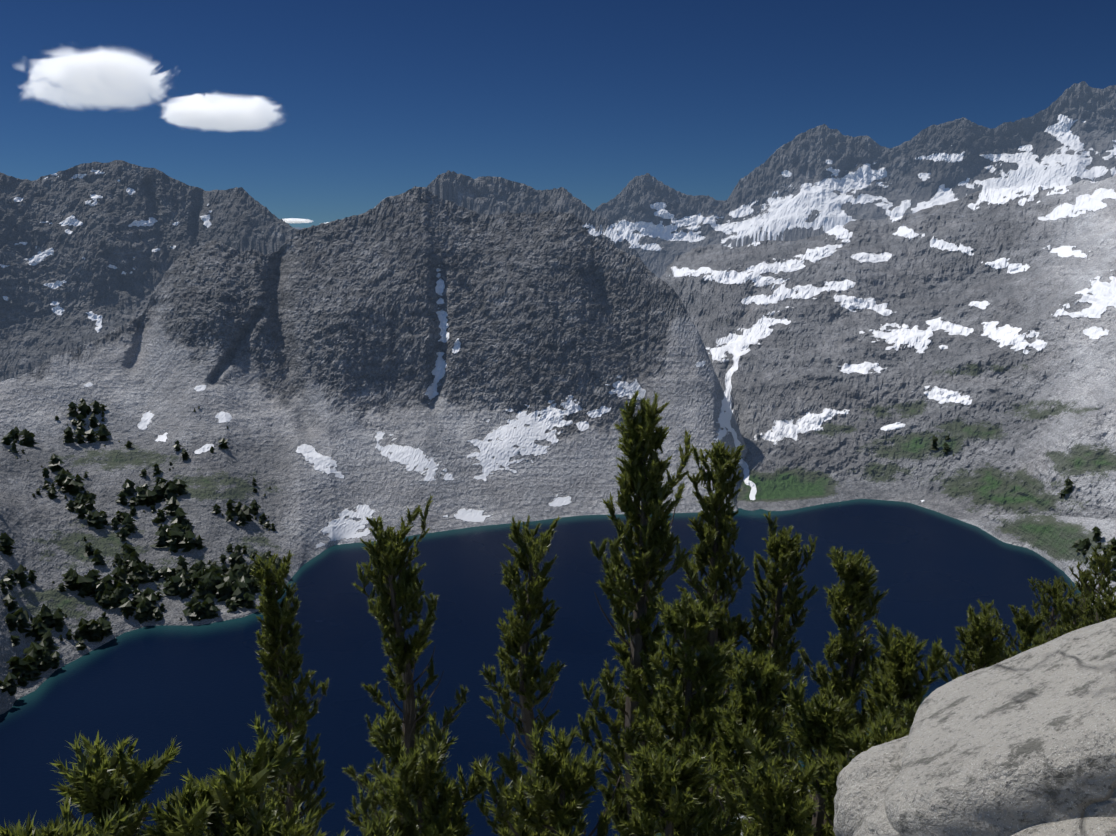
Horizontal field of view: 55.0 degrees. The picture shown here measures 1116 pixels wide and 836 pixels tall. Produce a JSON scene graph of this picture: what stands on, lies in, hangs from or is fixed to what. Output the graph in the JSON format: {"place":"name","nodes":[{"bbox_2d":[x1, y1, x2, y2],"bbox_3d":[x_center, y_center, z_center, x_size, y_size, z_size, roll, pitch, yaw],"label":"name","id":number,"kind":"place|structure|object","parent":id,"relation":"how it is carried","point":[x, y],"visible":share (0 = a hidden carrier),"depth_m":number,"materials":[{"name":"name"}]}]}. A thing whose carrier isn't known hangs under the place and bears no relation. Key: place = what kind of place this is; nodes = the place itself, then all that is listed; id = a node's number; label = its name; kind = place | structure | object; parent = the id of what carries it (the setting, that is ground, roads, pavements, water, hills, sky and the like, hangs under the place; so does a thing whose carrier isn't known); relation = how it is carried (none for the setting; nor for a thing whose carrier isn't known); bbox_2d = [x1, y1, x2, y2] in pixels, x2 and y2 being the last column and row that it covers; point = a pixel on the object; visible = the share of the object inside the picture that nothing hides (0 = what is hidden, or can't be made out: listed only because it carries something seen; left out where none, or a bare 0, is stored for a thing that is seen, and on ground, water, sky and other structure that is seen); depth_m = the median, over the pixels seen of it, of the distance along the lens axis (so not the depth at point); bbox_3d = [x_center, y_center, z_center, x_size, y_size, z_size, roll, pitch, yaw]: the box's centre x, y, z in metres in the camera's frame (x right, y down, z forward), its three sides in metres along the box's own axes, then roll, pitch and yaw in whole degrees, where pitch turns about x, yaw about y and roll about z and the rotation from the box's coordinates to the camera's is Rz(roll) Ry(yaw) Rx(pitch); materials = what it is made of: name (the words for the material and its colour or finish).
{"place":"outdoors","nodes":[
{"label":"outdoors","id":0,"kind":"place"},
{"bbox_2d":[0,499,1090,835],"bbox_3d":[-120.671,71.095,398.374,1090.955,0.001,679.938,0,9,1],"label":"lake","id":1,"kind":"structure","parent":0,"point":[192,691],"depth_m":358.63,"materials":[{"name":"liquid"}]},
{"bbox_2d":[0,81,1115,835],"bbox_3d":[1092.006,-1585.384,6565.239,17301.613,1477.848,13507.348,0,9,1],"label":"terrain","id":2,"kind":"structure","parent":0,"point":[818,315],"depth_m":625.76,"materials":[{"name":"grey stone"}]},
{"bbox_2d":[0,793,137,835],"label":"pine","id":3,"kind":"object","parent":2,"relation":"on","point":[67,827],"visible":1,"depth_m":4.84,"materials":[{"name":"green plant"}]},
{"bbox_2d":[26,730,181,835],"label":"pine","id":4,"kind":"object","parent":2,"relation":"on","point":[96,788],"visible":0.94,"depth_m":5.74,"materials":[{"name":"green plant"}]},
{"bbox_2d":[135,712,303,835],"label":"pine","id":5,"kind":"object","parent":2,"relation":"on","point":[221,806],"visible":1,"depth_m":5.62,"materials":[{"name":"green plant"}]},
{"bbox_2d":[246,795,326,835],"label":"pine","id":6,"kind":"object","parent":2,"relation":"on","point":[303,829],"visible":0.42,"depth_m":6.68,"materials":[{"name":"green plant"}]},
{"bbox_2d":[247,549,334,835],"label":"pine","id":7,"kind":"object","parent":2,"relation":"on","point":[275,638],"visible":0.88,"depth_m":19.18,"materials":[{"name":"green plant"}]},
{"bbox_2d":[285,809,401,835],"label":"pine","id":8,"kind":"object","parent":2,"relation":"on","point":[376,830],"visible":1,"depth_m":6.08,"materials":[{"name":"green plant"}]},
{"bbox_2d":[342,495,468,835],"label":"pine","id":9,"kind":"object","parent":2,"relation":"on","point":[390,546],"visible":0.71,"depth_m":17.41,"materials":[{"name":"green plant"}]},
{"bbox_2d":[356,711,496,835],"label":"pine","id":10,"kind":"object","parent":2,"relation":"on","point":[420,790],"visible":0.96,"depth_m":9.48,"materials":[{"name":"green plant"}]},
{"bbox_2d":[475,515,577,835],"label":"pine","id":11,"kind":"object","parent":2,"relation":"on","point":[529,602],"visible":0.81,"depth_m":16.55,"materials":[{"name":"green plant"}]},
{"bbox_2d":[475,720,620,835],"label":"pine","id":12,"kind":"object","parent":2,"relation":"on","point":[557,788],"visible":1,"depth_m":9.01,"materials":[{"name":"green plant"}]},
{"bbox_2d":[0,398,1115,695],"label":"trees","id":13,"kind":"object","parent":2,"relation":"on","point":[234,586],"visible":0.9,"depth_m":406.02,"materials":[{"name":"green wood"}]},
{"bbox_2d":[575,388,693,835],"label":"pine","id":14,"kind":"object","parent":2,"relation":"on","point":[640,480],"visible":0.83,"depth_m":14.34,"materials":[{"name":"green plant"}]},
{"bbox_2d":[617,740,750,835],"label":"pine","id":15,"kind":"object","parent":2,"relation":"on","point":[675,779],"visible":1,"depth_m":8.42,"materials":[{"name":"green plant"}]},
{"bbox_2d":[631,591,743,835],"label":"pine","id":16,"kind":"object","parent":2,"relation":"on","point":[685,623],"visible":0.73,"depth_m":12.42,"materials":[{"name":"green plant"}]},
{"bbox_2d":[674,438,752,834],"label":"pine","id":17,"kind":"object","parent":2,"relation":"on","point":[712,549],"visible":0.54,"depth_m":17.81,"materials":[{"name":"green plant"}]},
{"bbox_2d":[689,647,796,835],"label":"pine","id":18,"kind":"object","parent":2,"relation":"on","point":[757,718],"visible":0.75,"depth_m":11.33,"materials":[{"name":"green plant"}]},
{"bbox_2d":[709,728,823,835],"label":"pine","id":19,"kind":"object","parent":2,"relation":"on","point":[773,802],"visible":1,"depth_m":7.72,"materials":[{"name":"green plant"}]},
{"bbox_2d":[736,511,818,815],"bbox_3d":[3.654,5.062,18.383,1.446,6.873,2.158,4,10,26],"label":"pine","id":20,"kind":"object","parent":2,"relation":"on","point":[776,630],"visible":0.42,"depth_m":18.20,"materials":[{"name":"green plant"}]},
{"bbox_2d":[741,673,858,835],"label":"pine","id":21,"kind":"object","parent":2,"relation":"on","point":[810,729],"visible":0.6,"depth_m":10.17,"materials":[{"name":"green plant"}]},
{"bbox_2d":[797,545,889,811],"bbox_3d":[4.353,4.445,16.243,1.537,5.264,1.305,0,9,1],"label":"pine","id":22,"kind":"object","parent":2,"relation":"on","point":[853,596],"visible":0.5,"depth_m":15.93,"materials":[{"name":"green plant"}]},
{"bbox_2d":[800,698,916,835],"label":"pine","id":23,"kind":"object","parent":2,"relation":"on","point":[887,730],"visible":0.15,"depth_m":9.08,"materials":[{"name":"green plant"}]},
{"bbox_2d":[860,615,948,734],"bbox_3d":[4.198,4.065,13.000,1.052,3.306,1.157,0,9,1],"label":"pine","id":24,"kind":"object","parent":2,"relation":"on","point":[899,669],"visible":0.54,"depth_m":12.83,"materials":[{"name":"green plant"}]},
{"bbox_2d":[937,599,1008,682],"bbox_3d":[8.392,5.404,21.457,1.858,3.728,1.377,7,11,37],"label":"pine","id":25,"kind":"object","parent":2,"relation":"on","point":[984,631],"visible":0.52,"depth_m":21.18,"materials":[{"name":"green plant"}]},
{"bbox_2d":[885,617,1115,835],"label":"slab boulder","id":26,"kind":"object","parent":2,"relation":"on","point":[1015,744],"visible":1,"depth_m":5.37,"materials":[{"name":"stone"}]},
{"bbox_2d":[833,735,907,835],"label":"boulder","id":27,"kind":"object","parent":26,"relation":"attached to","point":[864,778],"visible":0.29,"depth_m":6.28,"materials":[{"name":"stone"}]},
{"bbox_2d":[853,784,901,835],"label":"boulder","id":28,"kind":"object","parent":26,"relation":"attached to","point":[874,821],"visible":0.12,"depth_m":5.61,"materials":[{"name":"stone"}]},
{"bbox_2d":[989,645,1016,666],"bbox_3d":[9.612,6.175,23.137,1.518,2.554,1.466,4,10,26],"label":"pine","id":29,"kind":"object","parent":2,"relation":"on","point":[1011,653],"visible":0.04,"depth_m":23.15,"materials":[{"name":"green plant"}]},
{"bbox_2d":[985,603,1053,654],"bbox_3d":[12.375,6.658,28.618,2.016,3.540,1.106,0,9,1],"label":"pine","id":30,"kind":"object","parent":2,"relation":"on","point":[1027,626],"visible":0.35,"depth_m":28.32,"materials":[{"name":"green plant"}]},
{"bbox_2d":[1024,627,1058,650],"bbox_3d":[11.232,6.043,24.688,1.389,2.558,1.308,0,9,1],"label":"pine","id":31,"kind":"object","parent":2,"relation":"on","point":[1038,641],"visible":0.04,"depth_m":24.52,"materials":[{"name":"green plant"}]},
{"bbox_2d":[1028,576,1077,643],"bbox_3d":[17.335,7.817,37.624,1.680,4.470,1.683,0,9,1],"label":"pine","id":32,"kind":"object","parent":2,"relation":"on","point":[1057,585],"visible":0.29,"depth_m":37.44,"materials":[{"name":"green plant"}]},
{"bbox_2d":[1010,817,1115,835],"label":"ledge rock","id":33,"kind":"object","parent":2,"relation":"on","point":[1094,826],"visible":0.08,"depth_m":4.91,"materials":[{"name":"stone"}]},
{"bbox_2d":[1038,586,1115,636],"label":"pine","id":34,"kind":"object","parent":2,"relation":"on","point":[1073,611],"visible":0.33,"depth_m":30.68,"materials":[{"name":"green plant"}]},
{"bbox_2d":[1059,561,1098,626],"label":"pine","id":35,"kind":"object","parent":2,"relation":"on","point":[1081,573],"visible":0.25,"depth_m":50.74,"materials":[{"name":"green plant"}]},
{"bbox_2d":[1069,576,1115,629],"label":"pine","id":36,"kind":"object","parent":2,"relation":"on","point":[1107,612],"visible":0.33,"depth_m":27.60,"materials":[{"name":"green plant"}]},
{"bbox_2d":[1078,545,1115,625],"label":"pine","id":37,"kind":"object","parent":2,"relation":"on","point":[1103,564],"visible":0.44,"depth_m":42.20,"materials":[{"name":"green plant"}]},
{"bbox_2d":[0,0,1115,227],"label":"sky","id":38,"kind":"structure","parent":0,"point":[322,111],"materials":[{"name":"blue"}]}
]}

